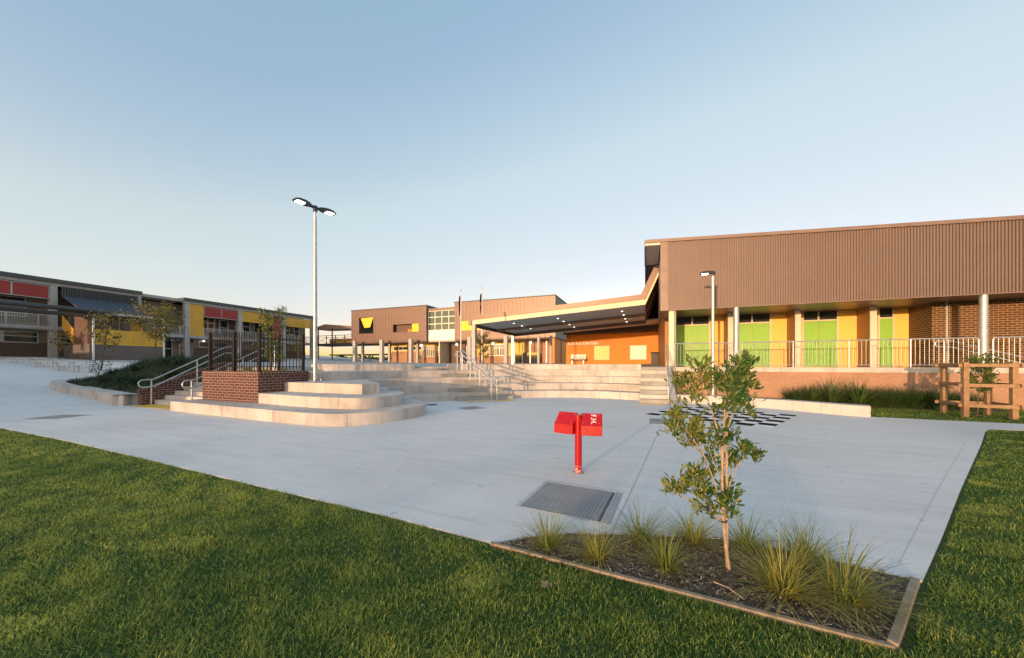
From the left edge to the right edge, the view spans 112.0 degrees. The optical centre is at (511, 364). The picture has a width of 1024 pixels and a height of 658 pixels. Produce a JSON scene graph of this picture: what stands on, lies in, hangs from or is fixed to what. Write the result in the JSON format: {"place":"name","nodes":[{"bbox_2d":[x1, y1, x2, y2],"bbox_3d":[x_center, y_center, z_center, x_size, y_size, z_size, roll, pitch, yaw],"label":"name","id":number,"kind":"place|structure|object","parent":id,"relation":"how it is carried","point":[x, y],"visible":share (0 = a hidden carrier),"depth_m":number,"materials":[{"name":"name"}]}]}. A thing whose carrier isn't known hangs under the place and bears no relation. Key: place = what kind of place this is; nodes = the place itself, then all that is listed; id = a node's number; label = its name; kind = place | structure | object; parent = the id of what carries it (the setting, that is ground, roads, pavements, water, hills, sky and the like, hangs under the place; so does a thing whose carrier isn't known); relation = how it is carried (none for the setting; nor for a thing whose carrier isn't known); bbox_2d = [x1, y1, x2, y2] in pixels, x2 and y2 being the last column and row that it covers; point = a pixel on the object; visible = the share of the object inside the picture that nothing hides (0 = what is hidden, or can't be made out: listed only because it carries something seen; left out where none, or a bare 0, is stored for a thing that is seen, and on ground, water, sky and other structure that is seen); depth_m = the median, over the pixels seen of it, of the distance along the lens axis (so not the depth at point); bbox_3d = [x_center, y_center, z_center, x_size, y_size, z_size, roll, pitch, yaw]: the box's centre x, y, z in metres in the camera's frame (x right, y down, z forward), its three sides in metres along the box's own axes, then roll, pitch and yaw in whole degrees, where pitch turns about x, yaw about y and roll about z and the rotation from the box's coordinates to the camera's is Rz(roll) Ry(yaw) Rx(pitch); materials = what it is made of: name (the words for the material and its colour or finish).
{"place":"outdoors","nodes":[
{"label":"outdoors","id":0,"kind":"place"},
{"bbox_2d":[0,356,130,396],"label":"ramp path","id":1,"kind":"structure","parent":0,"point":[21,377],"depth_m":21.88,"materials":[{"name":"concrete"}]},
{"bbox_2d":[10,358,56,363],"bbox_3d":[-34.399,-0.250,24.738,3.000,0.460,0.390,0,0,-3],"label":"aluminium bench","id":2,"kind":"object","parent":1,"relation":"on","point":[33,359],"visible":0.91,"depth_m":24.82,"materials":[{"name":"metal"}]},
{"bbox_2d":[0,300,110,328],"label":"covered walkway","id":3,"kind":"structure","parent":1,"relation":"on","point":[36,305],"depth_m":28.26,"materials":[{"name":"grey metal"}]},
{"bbox_2d":[48,329,73,358],"bbox_3d":[-39.330,-1.727,30.074,1.278,2.762,1.334,0,0,-14],"label":"young tree","id":4,"kind":"object","parent":1,"relation":"on","point":[64,341],"visible":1,"depth_m":30.02,"materials":[{"name":"green plant"}]},
{"bbox_2d":[54,365,96,371],"bbox_3d":[-29.462,0.285,23.368,3.000,0.460,0.390,0,0,7],"label":"aluminium bench","id":5,"kind":"object","parent":1,"relation":"on","point":[63,366],"visible":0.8,"depth_m":23.26,"materials":[{"name":"metal"}]},
{"bbox_2d":[132,404,169,409],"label":"tactile paving","id":6,"kind":"structure","parent":0,"point":[157,406],"depth_m":11.92,"materials":[{"name":"yellow paint"}]},
{"bbox_2d":[45,355,664,366],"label":"court","id":7,"kind":"object","parent":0,"point":[325,360],"visible":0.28,"depth_m":38.32,"materials":[{"name":"concrete"}]},
{"bbox_2d":[61,286,164,359],"bbox_3d":[-38.932,-3.750,33.968,5.500,7.200,5.350,0,0,21],"label":"stair bay","id":8,"kind":"object","parent":7,"relation":"on","point":[134,344],"visible":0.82,"depth_m":32.88,"materials":[{"name":"grey metal"}]},
{"bbox_2d":[0,271,312,358],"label":"verandah block","id":9,"kind":"structure","parent":7,"relation":"on","point":[23,334],"depth_m":39.65,"materials":[{"name":"concrete"}]},
{"bbox_2d":[0,295,25,316],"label":"window frame","id":10,"kind":"structure","parent":9,"relation":"in","point":[2,297],"depth_m":31.30,"materials":[{"name":"metal"}]},
{"bbox_2d":[2,330,38,342],"bbox_3d":[-45.018,-2.550,31.681,0.050,1.100,2.000,0,0,21],"label":"window frame","id":11,"kind":"structure","parent":9,"relation":"in","point":[13,336],"depth_m":31.64,"materials":[{"name":"metal"}]},
{"bbox_2d":[165,340,172,356],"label":"window frame","id":12,"kind":"structure","parent":9,"relation":"in","point":[168,345],"depth_m":41.49,"materials":[{"name":"metal"}]},
{"bbox_2d":[203,317,214,330],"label":"window frame","id":13,"kind":"structure","parent":9,"relation":"in","point":[208,322],"depth_m":45.29,"materials":[{"name":"metal"}]},
{"bbox_2d":[198,341,228,348],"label":"window frame","id":14,"kind":"structure","parent":9,"relation":"in","point":[201,344],"depth_m":45.18,"materials":[{"name":"metal"}]},
{"bbox_2d":[219,320,228,337],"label":"window frame","id":15,"kind":"structure","parent":9,"relation":"in","point":[224,325],"depth_m":47.01,"materials":[{"name":"metal"}]},
{"bbox_2d":[286,326,298,337],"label":"window frame","id":16,"kind":"structure","parent":9,"relation":"in","point":[291,330],"depth_m":56.07,"materials":[{"name":"metal"}]},
{"bbox_2d":[317,324,372,359],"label":"link bridge","id":17,"kind":"structure","parent":7,"relation":"on","point":[337,342],"depth_m":57.02,"materials":[{"name":"grey metal"}]},
{"bbox_2d":[329,354,387,360],"bbox_3d":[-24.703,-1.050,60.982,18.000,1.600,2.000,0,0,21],"label":"bench","id":18,"kind":"object","parent":7,"relation":"on","point":[369,355],"visible":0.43,"depth_m":61.75,"materials":[{"name":"grey metal"}]},
{"bbox_2d":[351,294,566,362],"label":"classroom block","id":19,"kind":"structure","parent":7,"relation":"on","point":[416,334],"depth_m":44.88,"materials":[{"name":"brown brick"}]},
{"bbox_2d":[422,346,434,356],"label":"window frame","id":20,"kind":"structure","parent":19,"relation":"in","point":[427,351],"depth_m":48.43,"materials":[{"name":"metal"}]},
{"bbox_2d":[428,310,454,330],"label":"window frame","id":21,"kind":"structure","parent":19,"relation":"in","point":[442,319],"depth_m":44.51,"materials":[{"name":"metal"}]},
{"bbox_2d":[487,344,503,355],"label":"window frame","id":22,"kind":"structure","parent":19,"relation":"in","point":[496,349],"depth_m":44.69,"materials":[{"name":"metal"}]},
{"bbox_2d":[515,353,536,362],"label":"door panel","id":23,"kind":"structure","parent":19,"relation":"in","point":[518,356],"depth_m":42.15,"materials":[{"name":"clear glass"}]},
{"bbox_2d":[480,287,482,363],"bbox_3d":[-2.609,-3.271,29.411,0.248,6.598,0.140,0,0,21],"label":"flagpole","id":24,"kind":"object","parent":7,"relation":"on","point":[481,305],"visible":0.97,"depth_m":29.38,"materials":[{"name":"metal"}]},
{"bbox_2d":[477,331,492,363],"bbox_3d":[-2.528,-1.479,29.469,1.689,3.025,1.631,0,0,21],"label":"young tree","id":25,"kind":"object","parent":7,"relation":"on","point":[479,344],"visible":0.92,"depth_m":29.34,"materials":[{"name":"green plant"}]},
{"bbox_2d":[468,260,659,363],"bbox_3d":[4.890,-2.750,25.730,12.100,5.800,11.670,0,0,21],"label":"covered canopy","id":26,"kind":"object","parent":7,"relation":"on","point":[641,309],"visible":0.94,"depth_m":22.23,"materials":[{"name":"grey metal"}]},
{"bbox_2d":[570,354,585,363],"bbox_3d":[5.864,-0.400,30.628,1.390,1.020,0.610,0,0,21],"label":"drinking trough","id":27,"kind":"object","parent":7,"relation":"on","point":[578,357],"visible":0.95,"depth_m":30.62,"materials":[{"name":"silver metal"}]},
{"bbox_2d":[563,319,668,366],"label":"canteen building","id":28,"kind":"structure","parent":7,"relation":"on","point":[634,345],"depth_m":29.58,"materials":[{"name":"orange paint"}]},
{"bbox_2d":[594,346,609,359],"bbox_3d":[7.835,-1.025,30.166,1.300,1.210,0.068,0,0,21],"label":"servery window","id":29,"kind":"structure","parent":28,"relation":"in","point":[600,352],"depth_m":30.14,"materials":[{"name":"beige paint"}]},
{"bbox_2d":[630,345,646,359],"bbox_3d":[10.624,-1.025,29.090,1.320,1.210,0.068,0,0,21],"label":"servery window","id":30,"kind":"structure","parent":28,"relation":"in","point":[637,352],"depth_m":29.05,"materials":[{"name":"beige paint"}]},
{"bbox_2d":[281,366,447,370],"bbox_3d":[-2.186,0.780,16.627,18.150,1.340,10.550,0,0,21],"label":"court landing","id":31,"kind":"object","parent":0,"point":[311,368],"visible":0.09,"depth_m":15.31,"materials":[{"name":"concrete"}]},
{"bbox_2d":[0,394,1023,582],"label":"plaza","id":32,"kind":"structure","parent":0,"point":[443,466],"depth_m":5.12,"materials":[{"name":"concrete"}]},
{"bbox_2d":[25,414,92,418],"bbox_3d":[-12.590,1.447,9.596,0.900,0.006,0.850,0,0,1],"label":"drain grate","id":33,"kind":"object","parent":32,"relation":"on","point":[60,416],"visible":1,"depth_m":9.63,"materials":[{"name":"metal"}]},
{"bbox_2d":[50,376,137,405],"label":"seat wall","id":34,"kind":"structure","parent":32,"relation":"on","point":[114,397],"depth_m":14.43,"materials":[{"name":"concrete"}]},
{"bbox_2d":[67,361,281,393],"bbox_3d":[-18.586,0.480,17.515,13.110,1.339,5.600,0,0,21],"label":"garden mound","id":35,"kind":"object","parent":32,"relation":"on","point":[113,387],"visible":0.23,"depth_m":16.32,"materials":[{"name":"plant"}]},
{"bbox_2d":[81,356,112,378],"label":"shrub","id":36,"kind":"object","parent":35,"relation":"on","point":[98,365],"visible":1,"depth_m":18.44,"materials":[{"name":"green plant"}]},
{"bbox_2d":[80,309,130,370],"bbox_3d":[-23.551,-1.447,20.051,1.773,3.603,1.717,0,0,13],"label":"young tree","id":37,"kind":"object","parent":35,"relation":"on","point":[107,332],"visible":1,"depth_m":20.00,"materials":[{"name":"green plant"}]},
{"bbox_2d":[110,370,135,381],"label":"shrub","id":38,"kind":"object","parent":35,"relation":"on","point":[121,378],"visible":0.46,"depth_m":16.64,"materials":[{"name":"green plant"}]},
{"bbox_2d":[124,295,185,358],"bbox_3d":[-22.228,-2.065,21.526,2.671,4.338,2.676,0,0,21],"label":"young tree","id":39,"kind":"object","parent":35,"relation":"on","point":[157,319],"visible":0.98,"depth_m":21.37,"materials":[{"name":"green plant"}]},
{"bbox_2d":[68,353,285,391],"bbox_3d":[-18.511,0.195,17.671,13.394,1.830,5.810,0,0,21],"label":"mound groundcover","id":40,"kind":"object","parent":35,"relation":"on","point":[152,362],"visible":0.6,"depth_m":16.64,"materials":[{"name":"green plant"}]},
{"bbox_2d":[136,361,230,404],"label":"brick stair wall","id":41,"kind":"structure","parent":32,"relation":"on","point":[162,390],"depth_m":13.08,"materials":[{"name":"brick"}]},
{"bbox_2d":[154,367,276,404],"bbox_3d":[-11.218,0.784,13.289,3.180,1.351,2.480,0,0,21],"label":"concrete stair","id":42,"kind":"object","parent":32,"relation":"on","point":[184,394],"visible":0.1,"depth_m":12.90,"materials":[{"name":"concrete"}]},
{"bbox_2d":[138,347,238,404],"bbox_3d":[-12.610,0.329,13.709,0.100,2.242,3.278,0,0,21],"label":"handrail","id":43,"kind":"object","parent":42,"relation":"on","point":[196,367],"visible":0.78,"depth_m":13.29,"materials":[{"name":"metal"}]},
{"bbox_2d":[181,345,276,399],"bbox_3d":[-10.106,0.182,12.700,0.100,1.948,3.258,0,0,21],"label":"handrail","id":44,"kind":"object","parent":42,"relation":"on","point":[191,387],"visible":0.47,"depth_m":11.59,"materials":[{"name":"metal"}]},
{"bbox_2d":[170,364,643,425],"bbox_3d":[-1.972,0.730,14.448,13.919,1.500,13.661,0,0,21],"label":"amphitheatre seating","id":45,"kind":"object","parent":32,"relation":"on","point":[351,394],"visible":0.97,"depth_m":13.78,"materials":[{"name":"concrete"}]},
{"bbox_2d":[202,370,308,402],"bbox_3d":[-8.642,0.690,11.701,2.756,0.960,1.676,0,0,21],"label":"brick planter","id":46,"kind":"object","parent":45,"relation":"on","point":[242,386],"visible":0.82,"depth_m":10.91,"materials":[{"name":"brick"}]},
{"bbox_2d":[208,329,304,371],"bbox_3d":[-8.597,-0.430,11.678,2.530,1.280,1.520,0,0,21],"label":"planter fence","id":47,"kind":"object","parent":46,"relation":"on","point":[234,366],"visible":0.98,"depth_m":11.04,"materials":[{"name":"metal"}]},
{"bbox_2d":[253,305,289,370],"bbox_3d":[-8.365,-0.919,12.037,1.108,2.360,0.986,0,0,-9],"label":"banksia tree","id":48,"kind":"object","parent":46,"relation":"on","point":[268,320],"visible":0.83,"depth_m":12.04,"materials":[{"name":"green plant"}]},
{"bbox_2d":[292,197,335,380],"bbox_3d":[-6.739,-2.448,11.840,0.369,6.032,1.403,0,0,31],"label":"street lamp","id":49,"kind":"object","parent":45,"relation":"on","point":[306,203],"visible":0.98,"depth_m":11.79,"materials":[{"name":"metal"}]},
{"bbox_2d":[455,351,495,400],"bbox_3d":[-1.773,0.379,15.579,0.098,2.142,4.741,0,0,-28],"label":"handrail","id":50,"kind":"object","parent":45,"relation":"on","point":[491,383],"visible":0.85,"depth_m":15.23,"materials":[{"name":"metal"}]},
{"bbox_2d":[460,351,500,400],"bbox_3d":[-1.551,0.379,15.708,0.098,2.142,4.741,0,0,-28],"label":"handrail","id":51,"kind":"object","parent":45,"relation":"on","point":[496,383],"visible":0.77,"depth_m":14.96,"materials":[{"name":"metal"}]},
{"bbox_2d":[516,481,616,522],"bbox_3d":[0.614,1.447,3.729,0.870,0.006,0.850,0,0,26],"label":"drain grate","id":52,"kind":"object","parent":32,"relation":"on","point":[577,499],"visible":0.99,"depth_m":3.68,"materials":[{"name":"metal"}]},
{"bbox_2d":[554,411,601,473],"bbox_3d":[0.914,1.053,4.709,0.647,0.793,0.334,0,0,21],"label":"hydrant marker","id":53,"kind":"object","parent":32,"relation":"on","point":[579,426],"visible":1,"depth_m":4.60,"materials":[{"name":"metal"}]},
{"bbox_2d":[640,366,676,403],"bbox_3d":[5.967,0.755,14.269,1.260,1.410,3.080,0,0,21],"label":"concrete stair","id":54,"kind":"object","parent":32,"relation":"on","point":[653,386],"visible":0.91,"depth_m":13.87,"materials":[{"name":"concrete"}]},
{"bbox_2d":[666,346,668,403],"bbox_3d":[6.369,0.289,14.156,0.104,2.322,3.771,0,0,23],"label":"handrail","id":55,"kind":"object","parent":54,"relation":"on","point":[667,370],"visible":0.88,"depth_m":13.64,"materials":[{"name":"metal"}]},
{"bbox_2d":[700,271,715,394],"bbox_3d":[7.343,-1.028,12.979,0.523,4.956,0.240,0,0,33],"label":"street lamp","id":56,"kind":"object","parent":32,"relation":"on","point":[712,273],"visible":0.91,"depth_m":12.85,"materials":[{"name":"metal"}]},
{"bbox_2d":[648,406,795,427],"bbox_3d":[6.024,1.446,10.002,3.009,0.001,3.009,0,0,-42],"label":"chessboard marking","id":57,"kind":"object","parent":32,"relation":"on","point":[775,420],"visible":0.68,"depth_m":9.63,"materials":[{"name":"black paint"}]},
{"bbox_2d":[676,394,870,416],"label":"seat wall","id":58,"kind":"structure","parent":32,"relation":"on","point":[859,410],"depth_m":10.72,"materials":[{"name":"concrete"}]},
{"bbox_2d":[0,407,1023,657],"bbox_3d":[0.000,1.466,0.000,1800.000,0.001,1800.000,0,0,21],"label":"lawn","id":59,"kind":"structure","parent":0,"point":[908,638],"depth_m":2.23,"materials":[{"name":"green plant"}]},
{"bbox_2d":[491,531,910,651],"bbox_3d":[1.285,1.504,2.554,2.880,0.092,0.970,0,0,21],"label":"mulch bed","id":60,"kind":"object","parent":59,"relation":"on","point":[755,603],"visible":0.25,"depth_m":2.37,"materials":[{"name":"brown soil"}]},
{"bbox_2d":[506,501,587,573],"bbox_3d":[0.279,1.286,2.744,0.764,0.409,0.778,0,0,21],"label":"grass tussock","id":61,"kind":"object","parent":60,"relation":"on","point":[552,543],"depth_m":2.76,"materials":[{"name":"plant"}]},
{"bbox_2d":[549,508,645,582],"bbox_3d":[0.653,1.303,2.613,0.737,0.420,0.778,0,0,21],"label":"grass tussock","id":62,"kind":"object","parent":60,"relation":"on","point":[597,551],"depth_m":2.62,"materials":[{"name":"plant"}]},
{"bbox_2d":[594,495,691,559],"bbox_3d":[1.068,1.289,2.809,0.715,0.367,0.744,0,0,-27],"label":"grass tussock","id":63,"kind":"object","parent":60,"relation":"on","point":[637,530],"depth_m":2.86,"materials":[{"name":"plant"}]},
{"bbox_2d":[611,514,724,590],"bbox_3d":[1.083,1.296,2.472,0.780,0.393,0.773,0,0,21],"label":"grass tussock","id":64,"kind":"object","parent":60,"relation":"on","point":[661,560],"depth_m":2.47,"materials":[{"name":"plant"}]},
{"bbox_2d":[490,541,894,651],"bbox_3d":[0.894,1.494,2.289,2.368,0.112,0.035,0,0,26],"label":"timber edging","id":65,"kind":"object","parent":60,"relation":"on","point":[788,620],"visible":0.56,"depth_m":2.10,"materials":[{"name":"brown wood"}]},
{"bbox_2d":[651,499,746,560],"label":"grass tussock","id":66,"kind":"object","parent":60,"relation":"on","point":[696,536],"depth_m":2.82,"materials":[{"name":"plant"}]},
{"bbox_2d":[656,349,767,569],"bbox_3d":[1.400,0.670,2.450,0.793,1.564,0.385,0,0,-3],"label":"sapling","id":67,"kind":"object","parent":60,"relation":"on","point":[733,386],"visible":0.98,"depth_m":2.44,"materials":[{"name":"green plant"}]},
{"bbox_2d":[725,412,728,567],"bbox_3d":[1.534,0.860,2.469,0.019,1.180,0.027,0,0,44],"label":"garden stake","id":68,"kind":"object","parent":60,"relation":"on","point":[726,469],"visible":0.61,"depth_m":2.46,"materials":[{"name":"brown wood"}]},
{"bbox_2d":[702,503,800,563],"bbox_3d":[1.858,1.294,2.727,0.768,0.402,0.801,0,0,21],"label":"grass tussock","id":69,"kind":"object","parent":60,"relation":"on","point":[743,538],"depth_m":2.75,"materials":[{"name":"plant"}]},
{"bbox_2d":[692,505,903,656],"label":"grass tussock","id":70,"kind":"object","parent":60,"relation":"on","point":[770,579],"depth_m":2.18,"materials":[{"name":"green plant"}]},
{"bbox_2d":[739,501,887,585],"bbox_3d":[2.122,1.266,2.540,0.889,0.466,0.865,0,0,21],"label":"grass tussock","id":71,"kind":"object","parent":60,"relation":"on","point":[802,541],"depth_m":2.54,"materials":[{"name":"plant"}]},
{"bbox_2d":[751,518,995,655],"bbox_3d":[2.083,1.263,2.146,1.002,0.526,1.039,0,0,3],"label":"grass tussock","id":72,"kind":"object","parent":60,"relation":"on","point":[862,603],"depth_m":2.12,"materials":[{"name":"green plant"}]},
{"bbox_2d":[887,577,919,650],"bbox_3d":[2.334,1.489,2.050,0.914,0.122,0.042,0,0,-36],"label":"timber edging","id":73,"kind":"object","parent":60,"relation":"on","point":[893,639],"visible":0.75,"depth_m":1.96,"materials":[{"name":"wood"}]},
{"bbox_2d":[644,215,1023,405],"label":"school hall","id":74,"kind":"structure","parent":59,"relation":"on","point":[955,278],"depth_m":13.64,"materials":[{"name":"brown metal"}]},
{"bbox_2d":[676,317,690,324],"bbox_3d":[8.929,-2.320,17.974,0.720,0.500,0.017,0,0,21],"label":"transom window","id":75,"kind":"structure","parent":74,"relation":"in","point":[686,320],"depth_m":17.96,"materials":[{"name":"black glass"}]},
{"bbox_2d":[676,326,691,365],"bbox_3d":[8.933,-0.958,17.947,0.738,2.096,0.060,0,0,21],"label":"door","id":76,"kind":"structure","parent":74,"relation":"in","point":[683,333],"depth_m":17.94,"materials":[{"name":"green paint"}]},
{"bbox_2d":[692,325,708,365],"bbox_3d":[9.636,-0.958,17.676,0.738,2.096,0.060,0,0,21],"label":"door","id":77,"kind":"structure","parent":74,"relation":"in","point":[700,333],"depth_m":17.68,"materials":[{"name":"green paint"}]},
{"bbox_2d":[693,316,708,323],"bbox_3d":[9.657,-2.320,17.693,0.720,0.500,0.017,0,0,21],"label":"transom window","id":78,"kind":"structure","parent":74,"relation":"in","point":[696,320],"depth_m":17.67,"materials":[{"name":"black glass"}]},
{"bbox_2d":[674,342,732,366],"bbox_3d":[8.232,-0.422,14.917,2.268,1.054,0.048,0,0,21],"label":"balustrade","id":79,"kind":"object","parent":74,"relation":"on","point":[696,350],"visible":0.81,"depth_m":15.03,"materials":[{"name":"metal"}]},
{"bbox_2d":[739,315,750,322],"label":"transom window","id":80,"kind":"structure","parent":74,"relation":"in","point":[742,318],"depth_m":17.00,"materials":[{"name":"black glass"}]},
{"bbox_2d":[739,324,751,358],"bbox_3d":[11.387,-0.958,17.001,0.698,2.096,0.060,0,0,21],"label":"door","id":81,"kind":"structure","parent":74,"relation":"in","point":[745,330],"depth_m":16.98,"materials":[{"name":"green paint"}]},
{"bbox_2d":[752,323,769,365],"bbox_3d":[12.057,-0.958,16.742,0.708,2.096,0.060,0,0,21],"label":"door","id":82,"kind":"structure","parent":74,"relation":"in","point":[760,331],"depth_m":16.74,"materials":[{"name":"green paint"}]},
{"bbox_2d":[753,314,769,321],"bbox_3d":[12.078,-2.320,16.759,0.690,0.500,0.017,0,0,21],"label":"transom window","id":83,"kind":"structure","parent":74,"relation":"in","point":[756,317],"depth_m":16.74,"materials":[{"name":"black glass"}]},
{"bbox_2d":[804,321,817,366],"bbox_3d":[13.878,-0.958,16.040,0.538,2.096,0.060,0,0,21],"label":"door","id":84,"kind":"structure","parent":74,"relation":"in","point":[811,327],"depth_m":16.04,"materials":[{"name":"green paint"}]},
{"bbox_2d":[804,312,817,319],"bbox_3d":[13.874,-2.320,16.066,0.520,0.500,0.017,0,0,21],"label":"transom window","id":85,"kind":"structure","parent":74,"relation":"in","point":[807,315],"depth_m":16.05,"materials":[{"name":"black glass"}]},
{"bbox_2d":[818,320,836,366],"bbox_3d":[14.450,-0.958,15.818,0.658,2.096,0.060,0,0,21],"label":"door","id":86,"kind":"structure","parent":74,"relation":"in","point":[827,330],"depth_m":15.83,"materials":[{"name":"green paint"}]},
{"bbox_2d":[819,311,836,319],"bbox_3d":[14.471,-2.320,15.836,0.640,0.500,0.017,0,0,21],"label":"transom window","id":87,"kind":"structure","parent":74,"relation":"in","point":[823,315],"depth_m":15.83,"materials":[{"name":"black glass"}]},
{"bbox_2d":[741,337,979,367],"bbox_3d":[12.822,-0.422,13.146,6.988,1.054,0.048,0,0,21],"label":"balustrade","id":88,"kind":"object","parent":74,"relation":"on","point":[919,339],"visible":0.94,"depth_m":13.02,"materials":[{"name":"metal"}]},
{"bbox_2d":[880,319,891,366],"bbox_3d":[16.338,-0.958,15.090,0.412,2.096,0.060,0,0,21],"label":"door","id":89,"kind":"structure","parent":74,"relation":"in","point":[885,324],"depth_m":15.09,"materials":[{"name":"green paint"}]},
{"bbox_2d":[880,308,891,316],"bbox_3d":[16.346,-2.320,15.112,0.420,0.500,0.017,0,0,21],"label":"transom window","id":90,"kind":"structure","parent":74,"relation":"in","point":[883,312],"depth_m":15.10,"materials":[{"name":"black glass"}]},
{"bbox_2d":[934,340,1023,362],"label":"handrail","id":91,"kind":"object","parent":74,"relation":"on","point":[972,351],"visible":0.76,"depth_m":12.80,"materials":[{"name":"metal"}]},
{"bbox_2d":[992,336,1023,367],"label":"balustrade","id":92,"kind":"object","parent":74,"relation":"on","point":[1014,337],"visible":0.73,"depth_m":11.64,"materials":[{"name":"metal"}]},
{"bbox_2d":[845,403,1007,412],"bbox_3d":[10.767,1.504,11.832,9.430,0.092,3.830,0,0,21],"label":"wall garden bed","id":93,"kind":"object","parent":59,"relation":"on","point":[939,409],"visible":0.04,"depth_m":11.23,"materials":[{"name":"green plant"}]},
{"bbox_2d":[772,384,821,400],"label":"grass clump","id":94,"kind":"object","parent":93,"relation":"on","point":[791,396],"visible":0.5,"depth_m":13.02,"materials":[{"name":"green plant"}]},
{"bbox_2d":[790,382,847,401],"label":"strap plant","id":95,"kind":"object","parent":93,"relation":"on","point":[819,398],"visible":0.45,"depth_m":12.73,"materials":[{"name":"green plant"}]},
{"bbox_2d":[812,376,860,403],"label":"strap plant","id":96,"kind":"object","parent":93,"relation":"on","point":[835,395],"visible":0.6,"depth_m":12.38,"materials":[{"name":"green plant"}]},
{"bbox_2d":[824,378,901,404],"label":"strap plant","id":97,"kind":"object","parent":93,"relation":"on","point":[858,398],"visible":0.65,"depth_m":11.97,"materials":[{"name":"green plant"}]},
{"bbox_2d":[847,382,905,408],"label":"grass clump","id":98,"kind":"object","parent":93,"relation":"on","point":[878,402],"visible":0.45,"depth_m":11.87,"materials":[{"name":"green plant"}]},
{"bbox_2d":[858,385,926,408],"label":"grass clump","id":99,"kind":"object","parent":93,"relation":"on","point":[899,403],"visible":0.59,"depth_m":11.62,"materials":[{"name":"green plant"}]},
{"bbox_2d":[878,384,939,407],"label":"grass clump","id":100,"kind":"object","parent":93,"relation":"on","point":[911,400],"visible":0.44,"depth_m":11.56,"materials":[{"name":"green plant"}]},
{"bbox_2d":[898,384,973,410],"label":"grass clump","id":101,"kind":"object","parent":93,"relation":"on","point":[933,405],"visible":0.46,"depth_m":11.37,"materials":[{"name":"green plant"}]},
{"bbox_2d":[917,382,974,409],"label":"grass clump","id":102,"kind":"object","parent":93,"relation":"on","point":[952,399],"visible":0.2,"depth_m":11.35,"materials":[{"name":"green plant"}]},
{"bbox_2d":[949,389,1005,410],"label":"grass clump","id":103,"kind":"object","parent":93,"relation":"on","point":[975,399],"visible":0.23,"depth_m":11.23,"materials":[{"name":"green plant"}]},
{"bbox_2d":[934,362,1023,419],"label":"tree guard","id":104,"kind":"object","parent":59,"relation":"on","point":[1013,385],"visible":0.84,"depth_m":9.58,"materials":[{"name":"brown wood"}]},
{"bbox_2d":[953,352,1004,415],"bbox_3d":[13.260,0.551,9.821,0.840,1.840,0.852,0,0,21],"label":"young tree","id":105,"kind":"object","parent":59,"relation":"on","point":[972,379],"visible":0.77,"depth_m":9.77,"materials":[{"name":"green plant"}]},
{"bbox_2d":[0,0,1023,358],"label":"sky","id":106,"kind":"structure","parent":0,"point":[506,148],"materials":[{"name":"blue"}]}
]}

